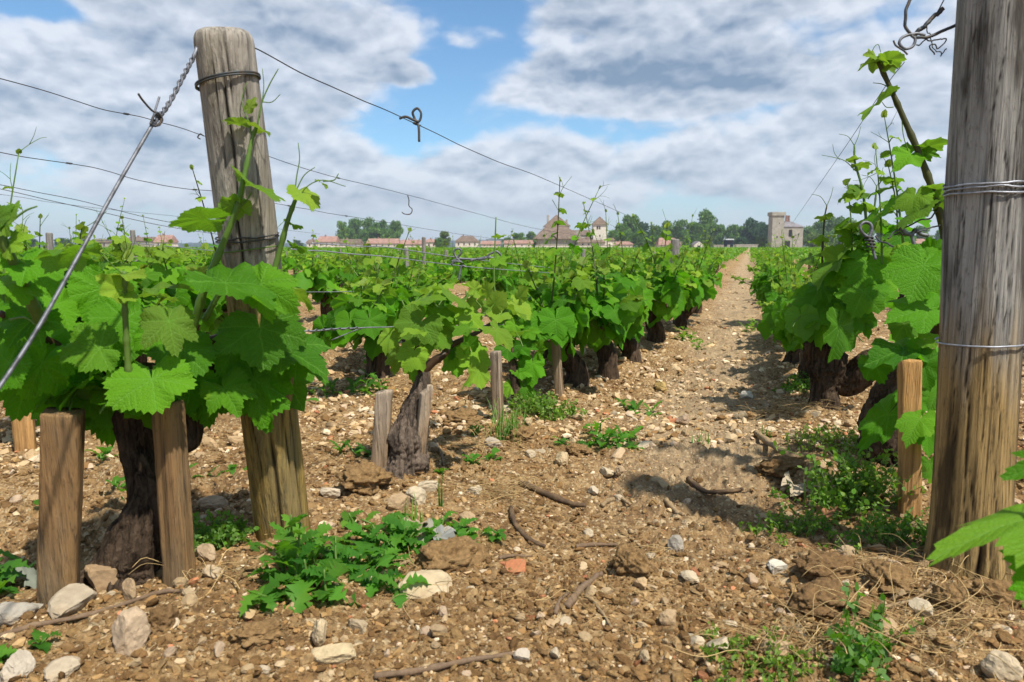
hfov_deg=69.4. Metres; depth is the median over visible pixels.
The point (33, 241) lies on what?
leafy tree
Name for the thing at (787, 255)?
grapevine
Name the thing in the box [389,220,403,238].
leafy tree
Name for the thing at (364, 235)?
leafy tree
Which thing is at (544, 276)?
grapevine
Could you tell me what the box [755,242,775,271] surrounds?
grapevine
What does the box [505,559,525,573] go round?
stone
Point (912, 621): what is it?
straw tuft
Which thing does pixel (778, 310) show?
grapevine
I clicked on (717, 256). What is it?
grapevine
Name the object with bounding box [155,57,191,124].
guy wire strand
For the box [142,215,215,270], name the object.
grapevine
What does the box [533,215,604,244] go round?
manor house
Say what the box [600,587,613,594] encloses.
stone
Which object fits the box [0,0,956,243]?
sky
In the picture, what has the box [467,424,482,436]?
weed
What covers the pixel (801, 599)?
soil clod
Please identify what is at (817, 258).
grapevine
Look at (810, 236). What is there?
leafy tree
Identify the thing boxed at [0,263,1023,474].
path pebbles
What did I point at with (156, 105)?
wire tail
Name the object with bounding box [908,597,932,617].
stone
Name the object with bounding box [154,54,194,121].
guy wire strand
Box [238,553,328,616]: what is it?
thistle
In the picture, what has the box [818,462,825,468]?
stone
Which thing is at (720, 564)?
stone
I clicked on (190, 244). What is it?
hills
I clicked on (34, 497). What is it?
stone
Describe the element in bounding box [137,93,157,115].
wire tail
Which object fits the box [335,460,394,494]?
soil clod
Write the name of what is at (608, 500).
twig
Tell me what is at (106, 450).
weed
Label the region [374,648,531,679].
twig
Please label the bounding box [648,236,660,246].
leafy tree
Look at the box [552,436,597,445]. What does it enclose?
thistle
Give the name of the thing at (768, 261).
grapevine
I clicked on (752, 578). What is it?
stone
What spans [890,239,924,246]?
village house
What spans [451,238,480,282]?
grapevine
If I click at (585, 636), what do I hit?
stone
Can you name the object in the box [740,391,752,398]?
stone
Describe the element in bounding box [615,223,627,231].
leafy tree
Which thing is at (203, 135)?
trellis wire
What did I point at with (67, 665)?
stone
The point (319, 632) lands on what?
stone
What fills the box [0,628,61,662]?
weed
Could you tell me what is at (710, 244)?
leafy tree
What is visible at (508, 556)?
twig
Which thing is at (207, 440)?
stone
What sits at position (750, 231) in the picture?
leafy tree
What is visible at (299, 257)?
grapevine
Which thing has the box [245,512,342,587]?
thistle
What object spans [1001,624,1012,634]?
stone
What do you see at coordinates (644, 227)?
leafy tree
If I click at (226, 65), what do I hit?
trellis post
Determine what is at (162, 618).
soil clod
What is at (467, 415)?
soil clod
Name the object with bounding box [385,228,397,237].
leafy tree
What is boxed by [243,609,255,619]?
stone
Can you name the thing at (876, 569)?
soil clod
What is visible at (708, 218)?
leafy tree
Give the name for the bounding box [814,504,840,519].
dead leaf
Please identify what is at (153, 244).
trellis wire
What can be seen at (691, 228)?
leafy tree
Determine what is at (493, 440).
stone
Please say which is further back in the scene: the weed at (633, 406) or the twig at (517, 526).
the weed at (633, 406)
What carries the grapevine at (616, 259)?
on the ground
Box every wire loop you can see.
[451,248,462,264]
[451,250,500,262]
[458,265,465,279]
[898,32,925,49]
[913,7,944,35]
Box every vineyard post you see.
[45,233,53,249]
[130,230,137,260]
[404,248,408,266]
[422,237,425,268]
[670,239,679,262]
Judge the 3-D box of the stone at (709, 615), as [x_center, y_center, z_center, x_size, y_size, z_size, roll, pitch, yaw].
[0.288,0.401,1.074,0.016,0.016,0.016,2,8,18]
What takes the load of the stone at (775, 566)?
on the ground
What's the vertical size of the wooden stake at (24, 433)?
0.223 m
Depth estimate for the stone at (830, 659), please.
0.92 m
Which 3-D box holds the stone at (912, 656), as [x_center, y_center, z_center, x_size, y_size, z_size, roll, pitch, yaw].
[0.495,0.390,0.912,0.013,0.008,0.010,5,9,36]
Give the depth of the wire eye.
1.95 m
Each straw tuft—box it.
[129,547,275,598]
[199,422,240,447]
[301,423,371,449]
[437,458,570,507]
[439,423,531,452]
[665,563,892,681]
[712,379,849,427]
[761,557,1023,681]
[792,533,947,600]
[861,547,1012,601]
[869,559,1023,626]
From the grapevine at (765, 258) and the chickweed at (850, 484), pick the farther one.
the grapevine at (765, 258)
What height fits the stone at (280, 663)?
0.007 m
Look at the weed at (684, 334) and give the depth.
4.23 m
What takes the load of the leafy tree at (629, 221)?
on the ground
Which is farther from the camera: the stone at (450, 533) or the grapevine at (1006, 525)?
the stone at (450, 533)
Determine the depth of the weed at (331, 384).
2.67 m
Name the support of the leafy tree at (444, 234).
on the ground
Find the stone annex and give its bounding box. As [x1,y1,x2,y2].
[607,238,614,244]
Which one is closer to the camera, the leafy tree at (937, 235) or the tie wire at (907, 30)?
the tie wire at (907, 30)
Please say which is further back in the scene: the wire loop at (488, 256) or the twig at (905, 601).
the wire loop at (488, 256)
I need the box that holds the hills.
[37,238,811,246]
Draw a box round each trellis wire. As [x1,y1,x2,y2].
[0,78,610,240]
[0,152,506,240]
[0,184,170,222]
[0,194,316,233]
[3,189,213,233]
[81,239,212,250]
[255,48,674,238]
[291,248,548,272]
[305,324,503,331]
[311,243,549,267]
[793,62,904,221]
[875,236,893,247]
[887,211,936,238]
[893,225,940,235]
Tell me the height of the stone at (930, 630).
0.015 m
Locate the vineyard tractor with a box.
[723,239,733,246]
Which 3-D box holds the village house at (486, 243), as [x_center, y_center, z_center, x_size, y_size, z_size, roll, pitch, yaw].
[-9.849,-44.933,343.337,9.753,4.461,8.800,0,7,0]
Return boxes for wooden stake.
[11,413,36,451]
[37,407,85,608]
[151,400,195,587]
[371,389,392,466]
[417,384,432,454]
[490,351,503,419]
[551,341,563,396]
[897,359,922,516]
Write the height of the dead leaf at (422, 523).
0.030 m
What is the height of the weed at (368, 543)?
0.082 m
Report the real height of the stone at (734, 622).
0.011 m
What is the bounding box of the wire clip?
[399,107,421,141]
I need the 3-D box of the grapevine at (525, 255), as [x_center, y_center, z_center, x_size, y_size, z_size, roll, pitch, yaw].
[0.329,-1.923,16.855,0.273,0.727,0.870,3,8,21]
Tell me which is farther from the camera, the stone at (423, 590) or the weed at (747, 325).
the weed at (747, 325)
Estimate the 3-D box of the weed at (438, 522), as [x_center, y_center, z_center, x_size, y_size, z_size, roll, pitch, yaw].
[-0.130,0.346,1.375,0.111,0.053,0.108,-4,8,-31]
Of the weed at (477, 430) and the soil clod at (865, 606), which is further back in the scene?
the weed at (477, 430)
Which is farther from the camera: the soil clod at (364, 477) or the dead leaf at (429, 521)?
the soil clod at (364, 477)
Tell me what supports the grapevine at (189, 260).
on the ground
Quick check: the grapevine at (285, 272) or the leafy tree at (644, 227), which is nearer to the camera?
the grapevine at (285, 272)
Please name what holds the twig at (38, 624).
on the ground
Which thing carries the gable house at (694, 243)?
on the ground
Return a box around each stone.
[0,601,42,626]
[0,650,35,681]
[9,494,21,502]
[22,449,39,459]
[27,494,38,501]
[31,454,39,462]
[43,656,80,681]
[47,583,96,618]
[54,641,65,646]
[84,564,117,591]
[111,606,150,655]
[121,578,136,599]
[127,657,141,666]
[164,646,176,656]
[172,577,188,587]
[173,617,179,627]
[181,587,194,595]
[181,592,197,605]
[194,452,204,457]
[195,543,215,562]
[197,495,227,511]
[198,637,206,644]
[202,437,217,447]
[202,564,223,578]
[213,641,224,656]
[227,436,242,443]
[241,663,253,673]
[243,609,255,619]
[259,665,270,673]
[274,660,285,667]
[285,646,294,650]
[311,642,355,664]
[312,618,326,646]
[320,487,341,497]
[322,521,335,529]
[325,422,336,426]
[347,618,367,634]
[384,649,389,657]
[387,493,409,511]
[398,570,451,598]
[405,486,426,505]
[417,480,437,491]
[419,626,432,636]
[429,624,447,634]
[430,442,437,450]
[431,641,440,648]
[439,605,447,616]
[441,615,447,622]
[444,526,452,531]
[459,511,475,522]
[461,670,470,676]
[466,485,481,495]
[471,405,479,409]
[484,437,501,447]
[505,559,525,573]
[513,648,529,661]
[515,613,525,620]
[524,449,535,457]
[525,417,531,425]
[530,630,540,636]
[535,449,545,453]
[544,619,554,627]
[550,618,559,626]
[550,647,559,657]
[555,451,568,465]
[559,616,571,624]
[578,631,592,642]
[579,561,587,571]
[583,528,593,536]
[584,586,597,595]
[588,486,598,494]
[599,466,614,476]
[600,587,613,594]
[610,447,625,459]
[614,494,621,501]
[615,465,624,474]
[631,598,638,605]
[634,577,646,589]
[637,621,647,628]
[639,649,649,661]
[646,553,655,559]
[647,584,657,589]
[654,381,666,391]
[656,479,670,487]
[659,609,676,625]
[661,597,668,605]
[667,534,683,551]
[675,414,689,424]
[676,462,683,469]
[680,428,690,435]
[680,570,698,583]
[682,498,690,503]
[688,633,704,644]
[705,612,714,618]
[706,637,728,650]
[707,665,714,673]
[716,561,727,568]
[724,620,736,626]
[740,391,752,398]
[747,572,757,584]
[748,543,754,547]
[757,586,766,589]
[758,512,771,519]
[759,638,790,657]
[766,559,787,574]
[774,608,785,614]
[783,511,792,516]
[811,411,820,417]
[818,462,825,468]
[818,655,832,662]
[837,545,857,556]
[843,419,855,426]
[868,544,885,551]
[879,617,899,635]
[890,589,906,600]
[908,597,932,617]
[908,653,919,660]
[918,560,928,567]
[926,627,936,639]
[927,668,937,675]
[947,643,957,651]
[980,649,1023,681]
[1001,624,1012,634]
[1014,499,1021,504]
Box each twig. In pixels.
[0,588,183,638]
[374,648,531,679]
[379,559,410,574]
[433,439,444,465]
[498,554,531,559]
[508,506,545,547]
[518,480,585,507]
[553,592,569,615]
[563,571,603,608]
[575,542,617,547]
[584,593,612,626]
[600,497,631,507]
[663,497,684,515]
[686,476,743,493]
[753,430,808,457]
[885,570,950,607]
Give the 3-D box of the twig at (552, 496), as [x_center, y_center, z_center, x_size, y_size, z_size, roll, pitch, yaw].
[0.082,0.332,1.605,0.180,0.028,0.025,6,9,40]
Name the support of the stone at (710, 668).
on the ground
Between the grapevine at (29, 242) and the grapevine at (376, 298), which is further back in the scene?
the grapevine at (29, 242)
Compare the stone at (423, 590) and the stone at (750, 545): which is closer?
the stone at (423, 590)
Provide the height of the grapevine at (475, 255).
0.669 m
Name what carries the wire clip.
hanging from the trellis wire at (410, 121)
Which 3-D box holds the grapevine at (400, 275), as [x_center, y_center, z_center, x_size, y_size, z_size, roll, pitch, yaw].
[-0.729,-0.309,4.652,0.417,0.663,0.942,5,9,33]
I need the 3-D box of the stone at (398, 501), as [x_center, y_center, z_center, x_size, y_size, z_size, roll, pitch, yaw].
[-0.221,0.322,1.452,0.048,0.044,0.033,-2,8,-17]
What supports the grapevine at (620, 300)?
on the ground
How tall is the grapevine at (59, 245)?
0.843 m
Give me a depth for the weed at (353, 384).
2.76 m
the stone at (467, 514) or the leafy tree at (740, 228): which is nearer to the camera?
the stone at (467, 514)
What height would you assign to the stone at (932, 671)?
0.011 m
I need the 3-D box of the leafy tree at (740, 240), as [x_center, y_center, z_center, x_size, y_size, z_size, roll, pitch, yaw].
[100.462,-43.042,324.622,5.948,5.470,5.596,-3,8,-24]
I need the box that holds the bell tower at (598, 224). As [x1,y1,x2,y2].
[591,216,607,244]
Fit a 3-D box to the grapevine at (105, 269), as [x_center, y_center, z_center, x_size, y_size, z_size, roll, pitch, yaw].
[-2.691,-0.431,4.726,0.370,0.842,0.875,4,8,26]
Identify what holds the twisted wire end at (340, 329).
attached to the trellis wire at (358, 328)
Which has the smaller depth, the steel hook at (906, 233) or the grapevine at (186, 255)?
the steel hook at (906, 233)
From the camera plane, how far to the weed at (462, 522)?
1.37 m
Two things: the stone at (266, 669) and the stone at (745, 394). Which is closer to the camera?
the stone at (266, 669)
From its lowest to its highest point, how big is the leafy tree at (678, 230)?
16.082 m
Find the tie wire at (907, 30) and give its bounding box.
[903,0,954,38]
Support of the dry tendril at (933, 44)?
hanging from the tie wire at (907, 30)
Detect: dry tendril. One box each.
[893,40,907,54]
[916,38,946,54]
[926,27,946,56]
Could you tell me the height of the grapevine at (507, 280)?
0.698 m
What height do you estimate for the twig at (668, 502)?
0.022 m
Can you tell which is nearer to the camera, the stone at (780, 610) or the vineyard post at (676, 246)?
the stone at (780, 610)
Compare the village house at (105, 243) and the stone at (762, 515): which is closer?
the stone at (762, 515)
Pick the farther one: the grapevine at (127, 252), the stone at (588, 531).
the grapevine at (127, 252)
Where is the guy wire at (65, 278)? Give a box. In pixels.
[0,121,154,389]
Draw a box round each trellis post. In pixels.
[193,26,309,540]
[923,0,1023,581]
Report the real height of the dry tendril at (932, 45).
0.049 m
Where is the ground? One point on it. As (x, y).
(726, 461)
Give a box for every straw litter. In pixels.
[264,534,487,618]
[486,553,698,627]
[551,527,783,583]
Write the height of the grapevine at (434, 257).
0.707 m
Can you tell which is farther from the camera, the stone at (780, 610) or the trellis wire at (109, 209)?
the trellis wire at (109, 209)
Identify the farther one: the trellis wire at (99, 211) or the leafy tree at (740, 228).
the leafy tree at (740, 228)
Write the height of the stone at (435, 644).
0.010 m
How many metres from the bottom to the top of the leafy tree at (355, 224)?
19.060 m
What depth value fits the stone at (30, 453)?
1.79 m
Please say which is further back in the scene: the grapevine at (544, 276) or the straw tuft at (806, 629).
the grapevine at (544, 276)
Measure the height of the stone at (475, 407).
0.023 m
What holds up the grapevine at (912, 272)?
on the ground
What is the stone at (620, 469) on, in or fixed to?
on the ground
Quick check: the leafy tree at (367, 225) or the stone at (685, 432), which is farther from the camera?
the leafy tree at (367, 225)
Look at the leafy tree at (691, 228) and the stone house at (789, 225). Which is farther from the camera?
the leafy tree at (691, 228)
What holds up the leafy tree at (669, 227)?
on the ground
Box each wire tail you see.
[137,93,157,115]
[153,96,159,113]
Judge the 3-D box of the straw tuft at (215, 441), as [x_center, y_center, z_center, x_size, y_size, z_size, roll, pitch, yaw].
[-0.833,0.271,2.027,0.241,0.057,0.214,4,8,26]
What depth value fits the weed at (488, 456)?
1.82 m
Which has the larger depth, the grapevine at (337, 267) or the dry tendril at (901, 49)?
the grapevine at (337, 267)
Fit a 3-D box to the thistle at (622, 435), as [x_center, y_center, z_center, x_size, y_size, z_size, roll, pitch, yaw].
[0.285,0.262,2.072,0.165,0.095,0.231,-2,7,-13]
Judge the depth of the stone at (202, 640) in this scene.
0.95 m
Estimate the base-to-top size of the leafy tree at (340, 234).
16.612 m
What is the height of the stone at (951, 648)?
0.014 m
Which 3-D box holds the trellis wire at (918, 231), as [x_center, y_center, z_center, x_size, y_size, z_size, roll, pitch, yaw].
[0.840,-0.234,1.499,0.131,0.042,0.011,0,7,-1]
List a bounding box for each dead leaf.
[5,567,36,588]
[404,516,427,533]
[416,518,441,542]
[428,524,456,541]
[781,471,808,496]
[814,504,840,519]
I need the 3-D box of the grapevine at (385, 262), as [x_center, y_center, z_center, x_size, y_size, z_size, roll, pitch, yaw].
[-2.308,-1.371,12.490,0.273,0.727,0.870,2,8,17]
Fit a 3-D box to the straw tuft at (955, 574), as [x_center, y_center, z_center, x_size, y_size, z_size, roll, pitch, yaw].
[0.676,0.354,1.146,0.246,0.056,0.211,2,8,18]
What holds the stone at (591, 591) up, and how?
on the ground
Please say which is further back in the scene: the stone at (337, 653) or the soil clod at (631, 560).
the soil clod at (631, 560)
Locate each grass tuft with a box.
[397,493,433,522]
[438,473,442,506]
[472,399,537,445]
[691,430,708,443]
[761,425,774,437]
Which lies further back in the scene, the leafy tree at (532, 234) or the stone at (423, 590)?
the leafy tree at (532, 234)
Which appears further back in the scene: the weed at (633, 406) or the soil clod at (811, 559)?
the weed at (633, 406)
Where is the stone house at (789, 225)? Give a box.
[783,215,803,246]
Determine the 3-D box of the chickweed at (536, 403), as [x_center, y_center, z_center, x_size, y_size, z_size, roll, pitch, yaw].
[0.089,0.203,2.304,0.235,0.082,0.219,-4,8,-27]
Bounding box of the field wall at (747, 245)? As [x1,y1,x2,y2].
[735,244,757,248]
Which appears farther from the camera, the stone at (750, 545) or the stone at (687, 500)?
the stone at (687, 500)
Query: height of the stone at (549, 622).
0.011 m
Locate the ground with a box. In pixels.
[0,249,1023,681]
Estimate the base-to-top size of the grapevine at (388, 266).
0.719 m
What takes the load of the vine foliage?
on the ground
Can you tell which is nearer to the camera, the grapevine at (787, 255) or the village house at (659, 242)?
the grapevine at (787, 255)
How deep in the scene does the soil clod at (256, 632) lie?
0.96 m
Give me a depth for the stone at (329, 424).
2.25 m
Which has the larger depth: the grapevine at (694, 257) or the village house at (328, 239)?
the village house at (328, 239)
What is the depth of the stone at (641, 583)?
1.17 m
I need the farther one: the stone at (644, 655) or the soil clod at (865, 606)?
the soil clod at (865, 606)
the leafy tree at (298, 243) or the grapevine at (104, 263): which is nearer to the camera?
the grapevine at (104, 263)
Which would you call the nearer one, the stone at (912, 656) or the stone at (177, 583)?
the stone at (912, 656)
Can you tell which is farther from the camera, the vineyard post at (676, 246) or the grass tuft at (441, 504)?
the vineyard post at (676, 246)
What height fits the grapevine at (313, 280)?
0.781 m
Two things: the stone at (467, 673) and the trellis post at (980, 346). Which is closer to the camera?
the stone at (467, 673)
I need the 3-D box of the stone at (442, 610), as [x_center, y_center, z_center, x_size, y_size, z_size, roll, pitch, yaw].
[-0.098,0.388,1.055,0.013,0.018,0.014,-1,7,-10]
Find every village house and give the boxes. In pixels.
[95,239,111,246]
[129,235,155,246]
[153,233,178,246]
[306,238,317,246]
[316,235,340,247]
[340,238,363,246]
[366,237,399,246]
[399,238,421,246]
[426,238,434,246]
[455,235,478,246]
[480,239,500,246]
[503,240,532,246]
[615,240,632,246]
[654,238,673,246]
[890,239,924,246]
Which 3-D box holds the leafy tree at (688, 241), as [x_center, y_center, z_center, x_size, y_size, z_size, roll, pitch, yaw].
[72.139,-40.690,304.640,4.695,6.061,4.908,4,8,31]
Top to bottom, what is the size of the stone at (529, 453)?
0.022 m
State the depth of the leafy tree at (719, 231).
381.07 m
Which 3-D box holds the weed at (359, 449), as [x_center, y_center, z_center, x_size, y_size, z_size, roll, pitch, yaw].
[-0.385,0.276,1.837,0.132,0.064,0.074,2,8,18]
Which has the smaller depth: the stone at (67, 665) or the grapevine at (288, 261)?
the stone at (67, 665)
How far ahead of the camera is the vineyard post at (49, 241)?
4.31 m
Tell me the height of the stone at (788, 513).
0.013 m
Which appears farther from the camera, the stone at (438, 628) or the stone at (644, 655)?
the stone at (438, 628)
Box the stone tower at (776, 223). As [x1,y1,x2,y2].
[767,212,785,246]
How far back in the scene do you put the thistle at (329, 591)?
1.09 m
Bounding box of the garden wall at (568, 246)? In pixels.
[535,245,616,247]
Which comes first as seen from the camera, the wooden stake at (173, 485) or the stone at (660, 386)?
the wooden stake at (173, 485)
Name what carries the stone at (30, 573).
on the ground
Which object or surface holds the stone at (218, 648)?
on the ground
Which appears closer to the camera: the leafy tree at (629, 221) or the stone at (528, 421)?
the stone at (528, 421)
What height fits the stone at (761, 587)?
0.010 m
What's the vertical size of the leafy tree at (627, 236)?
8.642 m
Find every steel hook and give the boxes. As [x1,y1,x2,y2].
[897,226,928,236]
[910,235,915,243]
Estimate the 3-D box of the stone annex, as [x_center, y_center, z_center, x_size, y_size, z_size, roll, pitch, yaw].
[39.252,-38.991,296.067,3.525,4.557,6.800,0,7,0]
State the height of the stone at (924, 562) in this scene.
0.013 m
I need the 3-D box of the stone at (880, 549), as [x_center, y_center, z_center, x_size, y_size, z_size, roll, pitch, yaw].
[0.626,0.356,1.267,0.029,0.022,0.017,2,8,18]
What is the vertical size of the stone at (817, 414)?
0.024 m
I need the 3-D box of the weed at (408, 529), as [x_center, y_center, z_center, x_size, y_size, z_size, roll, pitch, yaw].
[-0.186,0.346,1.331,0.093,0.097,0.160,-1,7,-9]
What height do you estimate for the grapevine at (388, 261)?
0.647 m
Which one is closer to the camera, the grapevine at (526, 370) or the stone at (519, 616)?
the stone at (519, 616)
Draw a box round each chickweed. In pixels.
[193,509,260,558]
[508,389,587,420]
[694,620,836,681]
[737,498,851,548]
[768,436,931,524]
[772,371,809,392]
[783,423,858,458]
[819,503,929,556]
[821,582,923,656]
[829,634,891,681]
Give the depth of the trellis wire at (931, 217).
1.50 m
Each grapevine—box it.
[0,69,345,592]
[0,130,227,363]
[19,214,78,259]
[22,220,113,259]
[30,213,148,285]
[63,208,151,273]
[92,198,153,272]
[107,216,285,335]
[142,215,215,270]
[158,226,212,268]
[281,237,298,271]
[281,255,288,274]
[286,245,303,274]
[286,247,319,277]
[292,222,373,314]
[292,248,320,263]
[294,243,315,270]
[312,226,458,378]
[315,236,347,297]
[323,240,360,270]
[325,239,446,296]
[368,238,387,263]
[372,245,390,263]
[377,217,531,479]
[379,237,432,277]
[388,239,411,265]
[390,253,460,341]
[402,236,440,282]
[408,240,430,268]
[410,235,460,284]
[429,239,449,270]
[430,239,450,266]
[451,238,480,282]
[460,245,498,288]
[460,288,547,409]
[464,242,480,263]
[477,231,525,311]
[477,254,493,270]
[497,246,519,269]
[505,230,568,357]
[509,254,521,266]
[516,175,613,387]
[516,241,554,288]
[519,244,533,260]
[519,245,539,272]
[527,237,551,270]
[542,239,567,281]
[573,197,652,379]
[577,203,661,363]
[605,241,626,272]
[613,212,696,342]
[640,244,651,264]
[651,214,726,329]
[680,238,708,261]
[682,230,723,313]
[684,236,713,265]
[692,237,706,260]
[703,237,716,272]
[709,239,724,272]
[730,243,798,304]
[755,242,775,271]
[756,257,804,311]
[757,229,817,363]
[759,243,781,272]
[764,236,800,273]
[770,227,848,388]
[770,230,809,282]
[770,234,806,273]
[782,109,931,410]
[815,254,824,267]
[856,44,947,482]
[927,449,1023,607]
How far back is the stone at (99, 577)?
1.11 m
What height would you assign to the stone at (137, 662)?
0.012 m
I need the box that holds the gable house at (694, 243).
[691,241,703,246]
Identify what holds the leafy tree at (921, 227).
on the ground
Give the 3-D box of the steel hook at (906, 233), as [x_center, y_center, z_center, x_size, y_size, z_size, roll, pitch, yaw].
[0.812,-0.223,1.500,0.064,0.027,0.010,0,7,2]
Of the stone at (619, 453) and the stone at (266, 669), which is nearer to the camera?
the stone at (266, 669)
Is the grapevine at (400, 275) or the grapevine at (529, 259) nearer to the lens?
the grapevine at (400, 275)
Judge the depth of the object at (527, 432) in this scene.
2.02 m
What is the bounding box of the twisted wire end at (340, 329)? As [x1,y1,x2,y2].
[307,327,362,339]
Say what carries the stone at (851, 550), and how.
on the ground
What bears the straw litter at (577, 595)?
on the ground
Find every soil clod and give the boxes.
[148,603,182,633]
[228,618,286,646]
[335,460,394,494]
[410,535,490,571]
[440,407,483,423]
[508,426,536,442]
[566,442,592,457]
[609,544,653,577]
[754,455,805,477]
[788,577,850,620]
[791,549,859,582]
[842,593,885,618]
[861,558,918,594]
[930,582,967,612]
[968,577,1020,609]
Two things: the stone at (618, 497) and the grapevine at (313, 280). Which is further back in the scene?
the grapevine at (313, 280)
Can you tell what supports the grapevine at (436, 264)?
on the ground
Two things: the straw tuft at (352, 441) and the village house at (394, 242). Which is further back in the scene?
the village house at (394, 242)
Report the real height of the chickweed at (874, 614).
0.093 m
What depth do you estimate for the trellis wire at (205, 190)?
2.42 m
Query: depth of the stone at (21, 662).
0.91 m
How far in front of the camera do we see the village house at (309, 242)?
344.37 m
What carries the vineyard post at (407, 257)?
on the ground
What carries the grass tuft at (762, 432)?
on the ground
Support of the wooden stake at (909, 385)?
on the ground
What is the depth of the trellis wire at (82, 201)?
3.34 m
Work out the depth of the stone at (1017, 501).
1.47 m
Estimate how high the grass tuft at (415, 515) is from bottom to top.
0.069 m
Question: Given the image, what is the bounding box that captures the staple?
[191,46,197,56]
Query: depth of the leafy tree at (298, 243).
431.96 m
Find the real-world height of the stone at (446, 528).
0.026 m
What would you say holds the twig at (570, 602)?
on the ground
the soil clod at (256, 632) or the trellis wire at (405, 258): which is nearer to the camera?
the soil clod at (256, 632)
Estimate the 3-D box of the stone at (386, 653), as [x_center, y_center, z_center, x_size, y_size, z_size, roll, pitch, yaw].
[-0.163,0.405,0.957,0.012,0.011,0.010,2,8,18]
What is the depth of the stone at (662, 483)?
1.69 m
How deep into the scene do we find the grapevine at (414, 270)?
4.09 m
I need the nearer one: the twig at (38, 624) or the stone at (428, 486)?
the twig at (38, 624)
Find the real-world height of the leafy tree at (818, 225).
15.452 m
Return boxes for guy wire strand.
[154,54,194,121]
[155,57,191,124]
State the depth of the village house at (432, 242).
339.50 m
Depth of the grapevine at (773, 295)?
4.06 m
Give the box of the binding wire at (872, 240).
[863,236,876,248]
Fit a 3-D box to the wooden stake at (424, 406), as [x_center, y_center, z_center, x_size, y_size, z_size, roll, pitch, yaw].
[-0.206,0.224,1.679,0.062,0.255,0.029,2,8,18]
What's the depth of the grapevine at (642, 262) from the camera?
13.00 m
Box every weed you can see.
[0,549,36,593]
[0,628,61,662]
[33,475,126,504]
[84,446,118,460]
[189,463,246,476]
[306,377,341,400]
[308,509,392,551]
[330,439,371,456]
[339,517,441,607]
[345,368,396,395]
[382,510,432,553]
[413,523,478,554]
[423,510,479,533]
[433,468,448,473]
[452,517,477,539]
[462,447,503,464]
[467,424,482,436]
[477,526,506,542]
[613,398,663,415]
[673,326,708,350]
[739,318,758,331]
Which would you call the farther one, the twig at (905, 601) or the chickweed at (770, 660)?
the twig at (905, 601)
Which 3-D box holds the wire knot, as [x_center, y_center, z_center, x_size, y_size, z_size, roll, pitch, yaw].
[-0.479,-0.299,0.998,0.005,0.022,0.024,2,8,18]
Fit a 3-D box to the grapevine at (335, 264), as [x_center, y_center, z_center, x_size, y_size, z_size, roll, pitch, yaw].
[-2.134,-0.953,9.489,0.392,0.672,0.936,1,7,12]
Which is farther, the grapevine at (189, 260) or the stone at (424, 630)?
the grapevine at (189, 260)
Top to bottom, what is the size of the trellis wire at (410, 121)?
0.245 m
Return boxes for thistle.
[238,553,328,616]
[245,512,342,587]
[285,534,373,613]
[312,541,404,578]
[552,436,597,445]
[581,417,643,448]
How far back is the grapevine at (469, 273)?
8.02 m
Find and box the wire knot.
[149,111,163,126]
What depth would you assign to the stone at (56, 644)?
0.97 m
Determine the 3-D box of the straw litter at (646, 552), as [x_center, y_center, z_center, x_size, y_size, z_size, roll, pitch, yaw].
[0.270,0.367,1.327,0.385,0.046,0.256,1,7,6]
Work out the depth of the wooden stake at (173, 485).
1.09 m
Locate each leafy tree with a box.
[30,239,38,246]
[53,237,72,246]
[293,240,302,245]
[335,220,347,239]
[342,227,358,238]
[347,218,363,235]
[356,228,370,243]
[361,217,379,239]
[368,227,386,237]
[378,219,389,235]
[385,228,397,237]
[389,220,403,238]
[434,237,443,246]
[439,231,450,246]
[501,237,512,246]
[513,232,525,239]
[526,231,535,246]
[607,229,617,241]
[614,231,632,241]
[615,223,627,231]
[621,214,641,246]
[630,230,647,246]
[638,221,653,242]
[647,224,663,236]
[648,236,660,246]
[660,220,673,237]
[670,219,688,240]
[681,235,692,247]
[686,221,696,239]
[691,223,708,243]
[697,208,717,235]
[705,236,713,246]
[709,224,726,244]
[713,237,723,244]
[725,224,739,246]
[733,237,747,243]
[734,226,744,244]
[740,217,761,243]
[755,236,766,246]
[756,224,767,246]
[803,226,814,246]
[804,232,820,246]
[812,220,826,246]
[821,232,837,246]
[825,216,846,245]
[834,234,841,245]
[875,223,889,242]
[914,225,934,239]
[935,229,939,239]
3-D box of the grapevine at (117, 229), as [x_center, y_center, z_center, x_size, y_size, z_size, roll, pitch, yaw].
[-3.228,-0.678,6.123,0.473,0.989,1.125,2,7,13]
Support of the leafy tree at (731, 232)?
on the ground
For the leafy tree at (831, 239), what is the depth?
327.18 m
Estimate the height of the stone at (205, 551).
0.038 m
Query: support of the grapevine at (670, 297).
on the ground
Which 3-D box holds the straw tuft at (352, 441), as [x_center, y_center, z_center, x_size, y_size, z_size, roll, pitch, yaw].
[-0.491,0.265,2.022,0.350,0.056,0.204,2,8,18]
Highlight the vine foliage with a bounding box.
[31,244,892,262]
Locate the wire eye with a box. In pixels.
[858,221,876,259]
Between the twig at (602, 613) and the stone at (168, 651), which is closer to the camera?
the stone at (168, 651)

